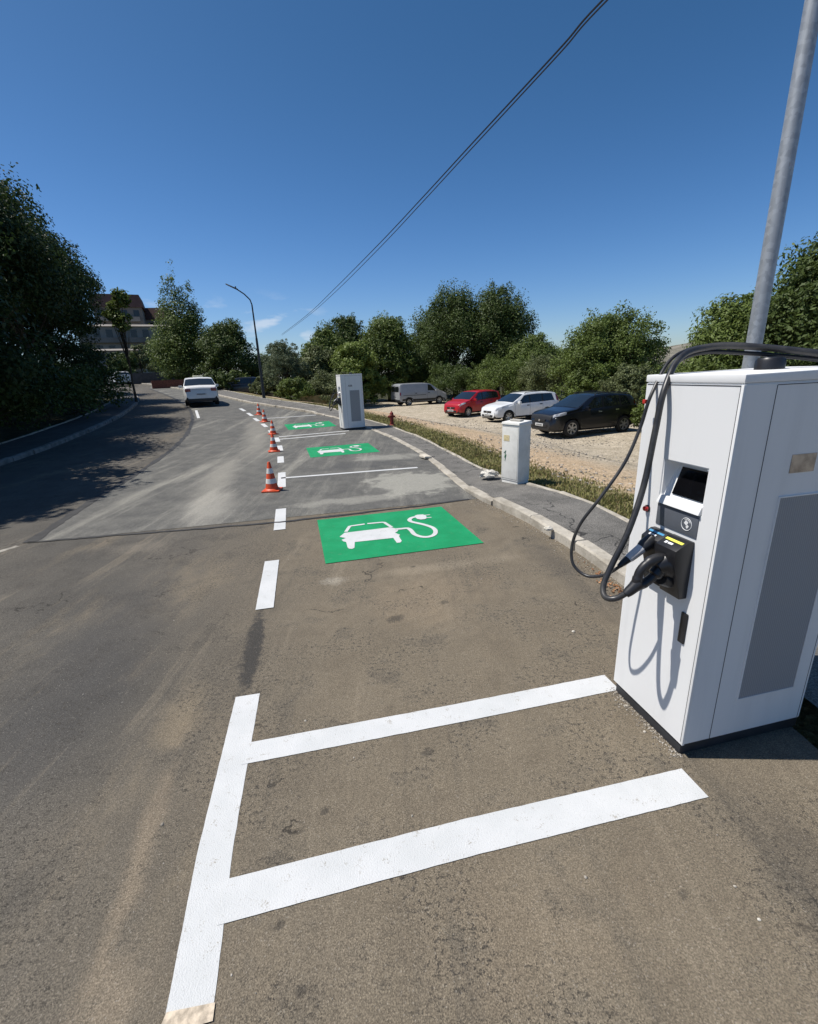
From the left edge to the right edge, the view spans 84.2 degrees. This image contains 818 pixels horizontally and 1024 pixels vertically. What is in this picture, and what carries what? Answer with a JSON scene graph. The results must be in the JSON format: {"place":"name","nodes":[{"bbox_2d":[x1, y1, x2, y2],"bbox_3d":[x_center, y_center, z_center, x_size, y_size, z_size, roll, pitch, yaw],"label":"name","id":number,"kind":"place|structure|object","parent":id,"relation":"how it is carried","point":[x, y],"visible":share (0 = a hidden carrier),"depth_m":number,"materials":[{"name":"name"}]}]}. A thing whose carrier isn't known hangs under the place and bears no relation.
{"place":"outdoors","nodes":[
{"label":"outdoors","id":0,"kind":"place"},
{"bbox_2d":[0,389,134,458],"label":"pavement","id":1,"kind":"structure","parent":0,"point":[24,444],"depth_m":16.64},
{"bbox_2d":[0,384,817,1023],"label":"road","id":2,"kind":"structure","parent":0,"point":[176,642],"depth_m":2.24,"materials":[{"name":"grey asphalt"}]},
{"bbox_2d":[0,389,139,465],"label":"kerb","id":3,"kind":"structure","parent":2,"relation":"on","point":[16,457],"depth_m":14.90,"materials":[{"name":"grey concrete"}]},
{"bbox_2d":[106,371,131,384],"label":"distant car","id":4,"kind":"object","parent":2,"relation":"on","point":[122,372],"visible":0.28,"depth_m":49.37,"materials":[{"name":"white paint"}]},
{"bbox_2d":[162,1002,214,1023],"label":"worn line end","id":5,"kind":"object","parent":2,"relation":"on","point":[201,1014],"visible":1,"depth_m":1.46,"materials":[{"name":"paint"}]},
{"bbox_2d":[165,693,259,1014],"bbox_3d":[-0.886,1.406,2.194,0.167,0.001,1.571,-6,17,-11],"label":"parking line","id":6,"kind":"object","parent":2,"relation":"on","point":[194,979],"visible":1,"depth_m":1.87,"materials":[{"name":"white paint"}]},
{"bbox_2d":[27,499,468,542],"bbox_3d":[-2.021,0.129,6.474,6.156,0.001,0.285,-6,17,-11],"label":"tar seam","id":7,"kind":"object","parent":2,"relation":"on","point":[244,524],"visible":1,"depth_m":6.35,"materials":[{"name":"black asphalt"}]},
{"bbox_2d":[38,385,476,540],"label":"road resurfaced","id":8,"kind":"structure","parent":2,"relation":"on","point":[211,469],"depth_m":9.07,"materials":[{"name":"asphalt"}]},
{"bbox_2d":[23,389,194,542],"bbox_3d":[-13.965,-6.036,25.608,2.812,1.443,44.946,-10,19,-25],"label":"tar seam","id":9,"kind":"object","parent":8,"relation":"on","point":[41,534],"visible":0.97,"depth_m":8.57,"materials":[{"name":"grey asphalt"}]},
{"bbox_2d":[178,375,218,405],"bbox_3d":[-12.038,-7.019,26.022,2.160,1.600,4.400,-10,19,-24],"label":"driving taxi","id":10,"kind":"object","parent":8,"relation":"on","point":[198,388],"visible":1,"depth_m":24.38,"materials":[{"name":"white metal"}]},
{"bbox_2d":[255,404,261,414],"bbox_3d":[-6.923,-4.725,20.812,0.310,0.502,0.310,4,18,20],"label":"traffic cone","id":11,"kind":"object","parent":8,"relation":"on","point":[258,411],"visible":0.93,"depth_m":20.76,"materials":[{"name":"orange plastic"}]},
{"bbox_2d":[260,410,269,421],"bbox_3d":[-5.967,-3.961,18.627,0.310,0.502,0.310,11,21,36],"label":"traffic cone","id":12,"kind":"object","parent":8,"relation":"on","point":[264,418],"visible":1,"depth_m":18.58,"materials":[{"name":"orange plastic"}]},
{"bbox_2d":[261,462,282,492],"bbox_3d":[-2.497,-0.641,8.156,0.310,0.532,0.310,-2,17,0],"label":"traffic cone","id":13,"kind":"object","parent":8,"relation":"on","point":[271,485],"visible":1,"depth_m":8.11,"materials":[{"name":"orange plastic"}]},
{"bbox_2d":[268,420,277,434],"bbox_3d":[-4.723,-2.924,15.644,0.294,0.477,0.294,-14,20,-33],"label":"traffic cone","id":14,"kind":"object","parent":8,"relation":"on","point":[272,429],"visible":0.95,"depth_m":15.60,"materials":[{"name":"orange plastic"}]},
{"bbox_2d":[268,433,279,452],"bbox_3d":[-3.745,-1.913,12.463,0.310,0.502,0.310,-7,18,-16],"label":"traffic cone","id":15,"kind":"object","parent":8,"relation":"on","point":[273,446],"visible":1,"depth_m":12.41,"materials":[{"name":"orange plastic"}]},
{"bbox_2d":[277,456,283,462],"bbox_3d":[-3.215,-1.317,11.325,0.157,0.004,0.932,-7,18,-14],"label":"dash line","id":16,"kind":"object","parent":8,"relation":"on","point":[280,459],"visible":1,"depth_m":11.31,"materials":[{"name":"white paint"}]},
{"bbox_2d":[277,472,285,486],"bbox_3d":[-2.563,-0.659,9.108,0.158,0.001,1.424,-7,18,-14],"label":"dash line","id":17,"kind":"object","parent":8,"relation":"on","point":[281,482],"visible":0.92,"depth_m":9.08,"materials":[{"name":"white paint"}]},
{"bbox_2d":[284,421,335,429],"bbox_3d":[-3.836,-3.356,17.492,1.780,0.078,1.500,-8,18,-19],"label":"charging bay marking","id":18,"kind":"object","parent":8,"relation":"on","point":[309,425],"visible":1,"depth_m":17.45,"materials":[{"name":"green paint"}]},
{"bbox_2d":[306,443,379,457],"bbox_3d":[-1.849,-1.709,12.394,1.800,0.020,1.620,-7,18,-15],"label":"charging bay marking","id":19,"kind":"object","parent":8,"relation":"on","point":[340,450],"visible":1,"depth_m":12.32,"materials":[{"name":"green paint"}]},
{"bbox_2d":[329,372,364,429],"bbox_3d":[-2.245,-3.921,16.065,1.177,1.964,0.559,-9,18,-22],"label":"charging station","id":20,"kind":"object","parent":8,"relation":"on","point":[349,399],"visible":0.99,"depth_m":15.90,"materials":[{"name":"white paint"}]},
{"bbox_2d":[281,467,417,478],"bbox_3d":[-1.214,-0.826,9.476,2.850,0.001,0.112,-5,17,-10],"label":"parking line","id":21,"kind":"object","parent":8,"relation":"on","point":[350,472],"visible":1,"depth_m":9.47,"materials":[{"name":"white paint"}]},
{"bbox_2d":[255,560,278,609],"bbox_3d":[-1.408,0.700,4.539,0.156,0.001,1.126,-6,17,-12],"label":"dash line","id":22,"kind":"object","parent":2,"relation":"on","point":[266,594],"visible":1,"depth_m":4.45,"materials":[{"name":"white paint"}]},
{"bbox_2d":[274,508,285,529],"bbox_3d":[-1.870,0.092,6.575,0.157,0.001,1.049,-6,18,-13],"label":"dash line","id":23,"kind":"object","parent":2,"relation":"on","point":[280,514],"visible":1,"depth_m":6.56,"materials":[{"name":"white paint"}]},
{"bbox_2d":[141,383,626,585],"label":"kerb","id":24,"kind":"structure","parent":2,"relation":"on","point":[595,555],"depth_m":5.94,"materials":[{"name":"concrete"}]},
{"bbox_2d":[419,454,431,458],"bbox_3d":[0.390,-1.313,10.692,0.200,0.050,0.260,-6,20,-29],"label":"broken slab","id":25,"kind":"object","parent":24,"relation":"on","point":[425,456],"depth_m":10.62,"materials":[{"name":"grey concrete"}]},
{"bbox_2d":[317,507,482,563],"bbox_3d":[-0.212,0.235,5.884,1.850,0.008,1.620,-6,18,-13],"label":"charging bay marking","id":26,"kind":"object","parent":2,"relation":"on","point":[374,535],"visible":1,"depth_m":5.73,"materials":[{"name":"green paint"}]},
{"bbox_2d":[14,511,804,1016],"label":"loose stones","id":27,"kind":"object","parent":2,"relation":"on","point":[412,815],"visible":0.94,"depth_m":2.09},
{"bbox_2d":[241,675,615,764],"bbox_3d":[0.200,1.209,2.690,2.271,0.001,0.158,-6,17,-11],"label":"parking line","id":28,"kind":"object","parent":2,"relation":"on","point":[283,746],"visible":0.99,"depth_m":2.66,"materials":[{"name":"white paint"}]},
{"bbox_2d":[217,768,707,924],"bbox_3d":[0.323,1.419,1.991,2.182,0.001,0.176,-6,17,-11],"label":"parking line","id":29,"kind":"object","parent":2,"relation":"on","point":[267,890],"visible":1,"depth_m":1.96,"materials":[{"name":"white paint"}]},
{"bbox_2d":[450,486,623,605],"bbox_3d":[1.404,0.235,5.702,0.520,0.014,5.481,-6,18,-13],"label":"kerb grit","id":30,"kind":"object","parent":2,"relation":"on","point":[551,541],"visible":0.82,"depth_m":5.30,"materials":[{"name":"gravel"}]},
{"bbox_2d":[581,561,623,595],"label":"leaf litter","id":31,"kind":"object","parent":2,"relation":"on","point":[619,587],"visible":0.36,"depth_m":4.20,"materials":[{"name":"brown plant"}]},
{"bbox_2d":[606,687,682,758],"bbox_3d":[1.318,1.194,2.598,0.100,0.016,0.565,-6,17,-11],"label":"plinth grit","id":32,"kind":"object","parent":2,"relation":"on","point":[649,727],"visible":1,"depth_m":2.55,"materials":[{"name":"gravel"}]},
{"bbox_2d":[570,342,817,753],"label":"charging station","id":33,"kind":"object","parent":2,"relation":"on","point":[718,634],"visible":1,"depth_m":2.17,"materials":[{"name":"white paint"}]},
{"bbox_2d":[0,343,817,748],"bbox_3d":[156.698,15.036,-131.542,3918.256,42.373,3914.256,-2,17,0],"label":"ground","id":34,"kind":"structure","parent":0,"point":[608,467],"depth_m":16.19,"materials":[{"name":"beige gravel"}]},
{"bbox_2d":[0,222,77,403],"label":"broadleaf tree","id":35,"kind":"object","parent":34,"relation":"on","point":[19,362],"visible":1,"depth_m":13.54,"materials":[{"name":"green plant"}]},
{"bbox_2d":[0,162,88,424],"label":"broadleaf tree","id":36,"kind":"object","parent":34,"relation":"on","point":[30,249],"visible":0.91,"depth_m":16.89,"materials":[{"name":"green plant"}]},
{"bbox_2d":[0,353,105,422],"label":"shrub","id":37,"kind":"object","parent":34,"relation":"on","point":[78,390],"visible":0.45,"depth_m":18.78,"materials":[{"name":"green plant"}]},
{"bbox_2d":[5,213,106,370],"bbox_3d":[-22.061,-11.913,26.850,7.721,10.908,7.476,-2,17,0],"label":"broadleaf tree","id":38,"kind":"object","parent":34,"relation":"on","point":[59,327],"visible":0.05,"depth_m":26.59,"materials":[{"name":"green plant"}]},
{"bbox_2d":[0,399,113,443],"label":"pavement edging","id":39,"kind":"object","parent":34,"relation":"on","point":[50,426],"visible":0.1,"depth_m":17.17,"materials":[{"name":"concrete"}]},
{"bbox_2d":[0,177,122,378],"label":"broadleaf tree","id":40,"kind":"object","parent":34,"relation":"on","point":[92,356],"visible":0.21,"depth_m":22.65,"materials":[{"name":"green plant"}]},
{"bbox_2d":[25,309,102,361],"bbox_3d":[-27.132,-14.017,33.161,7.675,10.798,7.786,7,19,28],"label":"broadleaf tree","id":41,"kind":"object","parent":34,"relation":"on","point":[76,338],"visible":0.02,"depth_m":34.13,"materials":[{"name":"green plant"}]},
{"bbox_2d":[47,362,112,400],"bbox_3d":[-21.293,-7.967,27.911,4.860,2.804,4.775,-2,17,0],"label":"shrub","id":42,"kind":"object","parent":34,"relation":"on","point":[97,377],"visible":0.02,"depth_m":28.70,"materials":[{"name":"green plant"}]},
{"bbox_2d":[49,362,133,412],"bbox_3d":[-16.544,-6.204,22.939,4.547,2.815,4.953,-2,17,0],"label":"shrub","id":43,"kind":"object","parent":34,"relation":"on","point":[117,378],"visible":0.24,"depth_m":23.36,"materials":[{"name":"green plant"}]},
{"bbox_2d":[90,294,146,324],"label":"apartment block","id":44,"kind":"structure","parent":34,"relation":"on","point":[136,310],"depth_m":97.67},
{"bbox_2d":[133,310,139,316],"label":"window","id":45,"kind":"structure","parent":44,"relation":"in","point":[136,312],"depth_m":98.26,"materials":[{"name":"grey glass"}]},
{"bbox_2d":[101,286,138,403],"bbox_3d":[-16.892,-9.703,26.943,1.778,6.730,1.352,-2,17,0],"label":"sapling","id":46,"kind":"object","parent":34,"relation":"on","point":[114,316],"visible":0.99,"depth_m":26.23,"materials":[{"name":"green plant"}]},
{"bbox_2d":[105,352,138,372],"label":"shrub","id":47,"kind":"object","parent":34,"relation":"on","point":[124,367],"visible":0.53,"depth_m":56.27,"materials":[{"name":"green plant"}]},
{"bbox_2d":[97,349,151,372],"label":"apartment block","id":48,"kind":"structure","parent":34,"relation":"on","point":[108,351],"depth_m":74.15,"materials":[{"name":"beige paint"}]},
{"bbox_2d":[79,324,184,372],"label":"apartment block","id":49,"kind":"structure","parent":34,"relation":"on","point":[108,336],"depth_m":90.09,"materials":[{"name":"beige paint"}]},
{"bbox_2d":[105,330,112,336],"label":"window","id":50,"kind":"structure","parent":49,"relation":"in","point":[109,333],"depth_m":89.33,"materials":[{"name":"grey glass"}]},
{"bbox_2d":[130,330,137,336],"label":"window","id":51,"kind":"structure","parent":49,"relation":"in","point":[133,332],"depth_m":90.99,"materials":[{"name":"grey glass"}]},
{"bbox_2d":[142,330,148,336],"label":"window","id":52,"kind":"structure","parent":49,"relation":"in","point":[145,332],"depth_m":91.81,"materials":[{"name":"grey glass"}]},
{"bbox_2d":[105,373,174,384],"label":"boundary wall","id":53,"kind":"structure","parent":34,"relation":"on","point":[139,378],"depth_m":55.12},
{"bbox_2d":[129,343,152,372],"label":"sapling","id":54,"kind":"object","parent":34,"relation":"on","point":[144,358],"visible":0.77,"depth_m":58.76,"materials":[{"name":"green plant"}]},
{"bbox_2d":[139,340,163,372],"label":"broadleaf tree","id":55,"kind":"object","parent":34,"relation":"on","point":[150,369],"visible":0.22,"depth_m":65.65,"materials":[{"name":"green plant"}]},
{"bbox_2d":[144,308,174,324],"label":"apartment block","id":56,"kind":"structure","parent":34,"relation":"on","point":[149,313],"depth_m":104.42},
{"bbox_2d":[151,379,183,388],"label":"boundary wall","id":57,"kind":"structure","parent":34,"relation":"on","point":[157,384],"depth_m":44.26,"materials":[{"name":"red brick"}]},
{"bbox_2d":[159,368,192,379],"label":"shrub","id":58,"kind":"object","parent":34,"relation":"on","point":[174,376],"visible":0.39,"depth_m":52.17,"materials":[{"name":"green plant"}]},
{"bbox_2d":[143,260,219,379],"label":"poplar tree","id":59,"kind":"object","parent":34,"relation":"on","point":[174,348],"visible":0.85,"depth_m":47.76,"materials":[{"name":"green plant"}]},
{"bbox_2d":[203,369,239,389],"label":"shrub","id":60,"kind":"object","parent":34,"relation":"on","point":[222,379],"visible":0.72,"depth_m":37.67,"materials":[{"name":"green plant"}]},
{"bbox_2d":[190,317,263,377],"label":"broadleaf tree","id":61,"kind":"object","parent":34,"relation":"on","point":[224,344],"visible":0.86,"depth_m":47.04,"materials":[{"name":"green plant"}]},
{"bbox_2d":[219,377,259,394],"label":"half hidden car","id":62,"kind":"object","parent":34,"relation":"on","point":[241,385],"visible":0.29,"depth_m":40.10,"materials":[{"name":"blue paint"}]},
{"bbox_2d":[229,369,249,377],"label":"shrub","id":63,"kind":"object","parent":34,"relation":"on","point":[237,373],"visible":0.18,"depth_m":40.97,"materials":[{"name":"green plant"}]},
{"bbox_2d":[226,284,265,397],"bbox_3d":[-9.828,-10.199,27.386,1.466,6.643,0.216,-2,17,0],"label":"street lamp","id":64,"kind":"object","parent":34,"relation":"on","point":[260,372],"visible":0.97,"depth_m":27.48,"materials":[{"name":"metal"}]},
{"bbox_2d":[248,375,278,395],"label":"shrub","id":65,"kind":"object","parent":34,"relation":"on","point":[270,385],"visible":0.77,"depth_m":35.30,"materials":[{"name":"green plant"}]},
{"bbox_2d":[253,344,299,397],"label":"broadleaf tree","id":66,"kind":"object","parent":34,"relation":"on","point":[269,348],"visible":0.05,"depth_m":54.14,"materials":[{"name":"green plant"}]},
{"bbox_2d":[260,338,313,400],"bbox_3d":[-10.563,-11.903,38.866,4.809,5.695,4.104,-2,17,0],"label":"broadleaf tree","id":67,"kind":"object","parent":34,"relation":"on","point":[280,360],"visible":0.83,"depth_m":38.10,"materials":[{"name":"green plant"}]},
{"bbox_2d":[273,376,315,401],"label":"shrub","id":68,"kind":"object","parent":34,"relation":"on","point":[297,386],"visible":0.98,"depth_m":34.06,"materials":[{"name":"green plant"}]},
{"bbox_2d":[299,344,335,394],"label":"broadleaf tree","id":69,"kind":"object","parent":34,"relation":"on","point":[315,358],"visible":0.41,"depth_m":40.01,"materials":[{"name":"green plant"}]},
{"bbox_2d":[300,394,337,403],"bbox_3d":[-6.819,-8.280,34.951,3.000,1.450,0.160,-7,18,-14],"label":"boundary fence","id":70,"kind":"object","parent":34,"relation":"on","point":[315,398],"visible":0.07,"depth_m":34.68,"materials":[{"name":"brown wood"}]},
{"bbox_2d":[296,369,347,405],"bbox_3d":[-6.538,-9.699,36.417,5.185,3.615,4.959,2,18,15],"label":"shrub","id":71,"kind":"object","parent":34,"relation":"on","point":[324,385],"visible":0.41,"depth_m":35.09,"materials":[{"name":"green plant"}]},
{"bbox_2d":[298,327,346,358],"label":"broadleaf tree","id":72,"kind":"object","parent":34,"relation":"on","point":[326,339],"visible":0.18,"depth_m":42.59,"materials":[{"name":"green plant"}]},
{"bbox_2d":[310,312,377,394],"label":"broadleaf tree","id":73,"kind":"object","parent":34,"relation":"on","point":[348,329],"visible":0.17,"depth_m":46.98,"materials":[{"name":"green plant"}]},
{"bbox_2d":[328,339,387,404],"bbox_3d":[-5.003,-12.433,41.039,5.403,6.038,5.421,12,22,38],"label":"broadleaf tree","id":74,"kind":"object","parent":34,"relation":"on","point":[355,357],"visible":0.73,"depth_m":39.76,"materials":[{"name":"green plant"}]},
{"bbox_2d":[358,309,422,400],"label":"broadleaf tree","id":75,"kind":"object","parent":34,"relation":"on","point":[386,339],"visible":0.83,"depth_m":45.28,"materials":[{"name":"green plant"}]},
{"bbox_2d":[388,411,394,425],"bbox_3d":[-0.642,-3.484,16.814,0.280,0.533,0.201,-2,17,0],"label":"fire hydrant","id":76,"kind":"object","parent":34,"relation":"on","point":[391,416],"visible":0.99,"depth_m":16.77,"materials":[{"name":"red metal"}]},
{"bbox_2d":[376,358,430,398],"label":"shrub","id":77,"kind":"object","parent":34,"relation":"on","point":[418,376],"visible":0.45,"depth_m":46.39,"materials":[{"name":"green plant"}]},
{"bbox_2d":[391,383,446,405],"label":"parked van","id":78,"kind":"object","parent":34,"relation":"on","point":[408,394],"visible":1,"depth_m":40.30,"materials":[{"name":"silver metal"}]},
{"bbox_2d":[219,389,628,522],"bbox_3d":[-12.437,-8.045,31.149,4.585,2.180,66.002,-12,20,-29],"label":"pavement edging","id":79,"kind":"object","parent":34,"relation":"on","point":[574,496],"visible":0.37,"depth_m":7.67,"materials":[{"name":"concrete"}]},
{"bbox_2d":[405,305,460,389],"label":"broadleaf tree","id":80,"kind":"object","parent":34,"relation":"on","point":[415,333],"visible":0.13,"depth_m":49.89,"materials":[{"name":"green plant"}]},
{"bbox_2d":[409,277,493,396],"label":"tree","id":81,"kind":"object","parent":34,"relation":"on","point":[444,326],"visible":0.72,"depth_m":45.80,"materials":[{"name":"green plant"}]},
{"bbox_2d":[424,361,487,398],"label":"shrub","id":82,"kind":"object","parent":34,"relation":"on","point":[453,380],"visible":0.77,"depth_m":42.68,"materials":[{"name":"green plant"}]},
{"bbox_2d":[301,402,633,518],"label":"grass","id":83,"kind":"structure","parent":34,"relation":"on","point":[575,491],"depth_m":9.42,"materials":[{"name":"green plant"}]},
{"bbox_2d":[444,390,500,416],"bbox_3d":[4.214,-7.213,29.773,4.115,1.571,2.140,-15,21,-36],"label":"parked compact car","id":84,"kind":"object","parent":34,"relation":"on","point":[467,403],"visible":0.85,"depth_m":28.92,"materials":[{"name":"red paint"}]},
{"bbox_2d":[455,278,540,391],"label":"tree","id":85,"kind":"object","parent":34,"relation":"on","point":[507,324],"visible":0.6,"depth_m":44.76,"materials":[{"name":"green plant"}]},
{"bbox_2d":[464,354,542,396],"bbox_3d":[8.291,-11.918,40.436,5.811,4.398,6.166,-9,18,-20],"label":"shrub","id":86,"kind":"object","parent":34,"relation":"on","point":[500,373],"visible":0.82,"depth_m":39.34,"materials":[{"name":"green plant"}]},
{"bbox_2d":[501,419,531,483],"bbox_3d":[1.868,-1.016,7.920,0.320,1.197,0.412,-13,20,-32],"label":"utility cabinet","id":87,"kind":"object","parent":34,"relation":"on","point":[516,435],"visible":0.86,"depth_m":7.79,"materials":[{"name":"white metal"}]},
{"bbox_2d":[481,390,558,420],"bbox_3d":[6.351,-6.081,25.807,4.565,1.578,2.150,-10,19,-23],"label":"parked estate car","id":88,"kind":"object","parent":34,"relation":"on","point":[518,404],"visible":0.88,"depth_m":25.06,"materials":[{"name":"white paint"}]},
{"bbox_2d":[505,332,562,393],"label":"broadleaf tree","id":89,"kind":"object","parent":34,"relation":"on","point":[537,344],"visible":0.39,"depth_m":41.01,"materials":[{"name":"green plant"}]},
{"bbox_2d":[507,351,574,400],"bbox_3d":[11.282,-10.869,36.639,6.070,4.398,5.788,-2,17,0],"label":"shrub","id":90,"kind":"object","parent":34,"relation":"on","point":[533,374],"visible":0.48,"depth_m":35.64,"materials":[{"name":"green plant"}]},
{"bbox_2d":[531,391,637,436],"bbox_3d":[7.579,-4.302,19.571,4.585,1.724,2.280,-8,18,-18],"label":"parked suv","id":91,"kind":"object","parent":34,"relation":"on","point":[570,415],"visible":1,"depth_m":18.82,"materials":[{"name":"black paint"}]},
{"bbox_2d":[560,349,626,398],"bbox_3d":[12.565,-8.843,30.392,4.570,4.099,5.226,-2,17,0],"label":"shrub","id":92,"kind":"object","parent":34,"relation":"on","point":[587,367],"visible":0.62,"depth_m":29.31,"materials":[{"name":"green plant"}]},
{"bbox_2d":[545,299,671,399],"bbox_3d":[13.932,-10.857,31.593,9.170,7.140,7.894,-2,17,0],"label":"walnut tree","id":93,"kind":"object","parent":34,"relation":"on","point":[599,335],"visible":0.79,"depth_m":29.51,"materials":[{"name":"green plant"}]},
{"bbox_2d":[597,363,656,407],"bbox_3d":[12.868,-7.048,26.117,3.862,3.159,3.914,12,22,38],"label":"shrub","id":94,"kind":"object","parent":34,"relation":"on","point":[630,379],"visible":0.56,"depth_m":25.41,"materials":[{"name":"green plant"}]},
{"bbox_2d":[629,372,677,426],"bbox_3d":[10.704,-4.512,18.757,2.590,2.803,2.726,12,22,40],"label":"shrub","id":95,"kind":"object","parent":34,"relation":"on","point":[636,420],"visible":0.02,"depth_m":18.83,"materials":[{"name":"green plant"}]},
{"bbox_2d":[674,287,788,372],"bbox_3d":[10.078,-4.029,13.550,4.060,4.993,4.259,4,18,20],"label":"walnut tree","id":96,"kind":"object","parent":34,"relation":"on","point":[716,329],"visible":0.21,"depth_m":13.09,"materials":[{"name":"green plant"}]},
{"bbox_2d":[716,231,817,370],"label":"walnut tree","id":97,"kind":"object","parent":34,"relation":"on","point":[792,318],"visible":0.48,"depth_m":10.75,"materials":[{"name":"green plant"}]},
{"bbox_2d":[0,0,817,373],"label":"sky","id":98,"kind":"structure","parent":0,"point":[264,149],"materials":[{"name":"blue"}]},
{"bbox_2d":[285,0,603,331],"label":"overhead cable","id":99,"kind":"object","parent":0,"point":[569,37],"visible":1,"depth_m":9.10,"materials":[{"name":"black metal"}]},
{"bbox_2d":[284,0,607,333],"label":"overhead cable","id":100,"kind":"object","parent":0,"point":[591,16],"visible":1,"depth_m":9.04,"materials":[{"name":"black metal"}]},
{"bbox_2d":[146,383,817,707],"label":"pavement","id":101,"kind":"structure","parent":0,"point":[602,529],"depth_m":6.75,"materials":[{"name":"concrete"}]},
{"bbox_2d":[479,469,498,477],"bbox_3d":[1.481,-0.717,8.345,0.306,0.141,0.317,8,20,30],"label":"crumpled sack","id":102,"kind":"object","parent":101,"relation":"on","point":[491,473],"visible":1,"depth_m":8.26,"materials":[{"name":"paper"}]},
{"bbox_2d":[544,526,552,530],"bbox_3d":[1.657,0.193,5.381,0.110,0.051,0.086,-2,17,0],"label":"loose stone","id":103,"kind":"object","parent":101,"relation":"on","point":[549,528],"visible":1,"depth_m":5.36,"materials":[{"name":"white stone"}]},
{"bbox_2d":[741,0,817,368],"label":"lamp post","id":104,"kind":"object","parent":101,"relation":"on","point":[798,89],"visible":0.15,"depth_m":3.36,"materials":[{"name":"metal"}]},
{"bbox_2d":[368,412,637,494],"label":"gravel","id":105,"kind":"structure","parent":0,"point":[580,471],"depth_m":13.54,"materials":[{"name":"beige gravel"}]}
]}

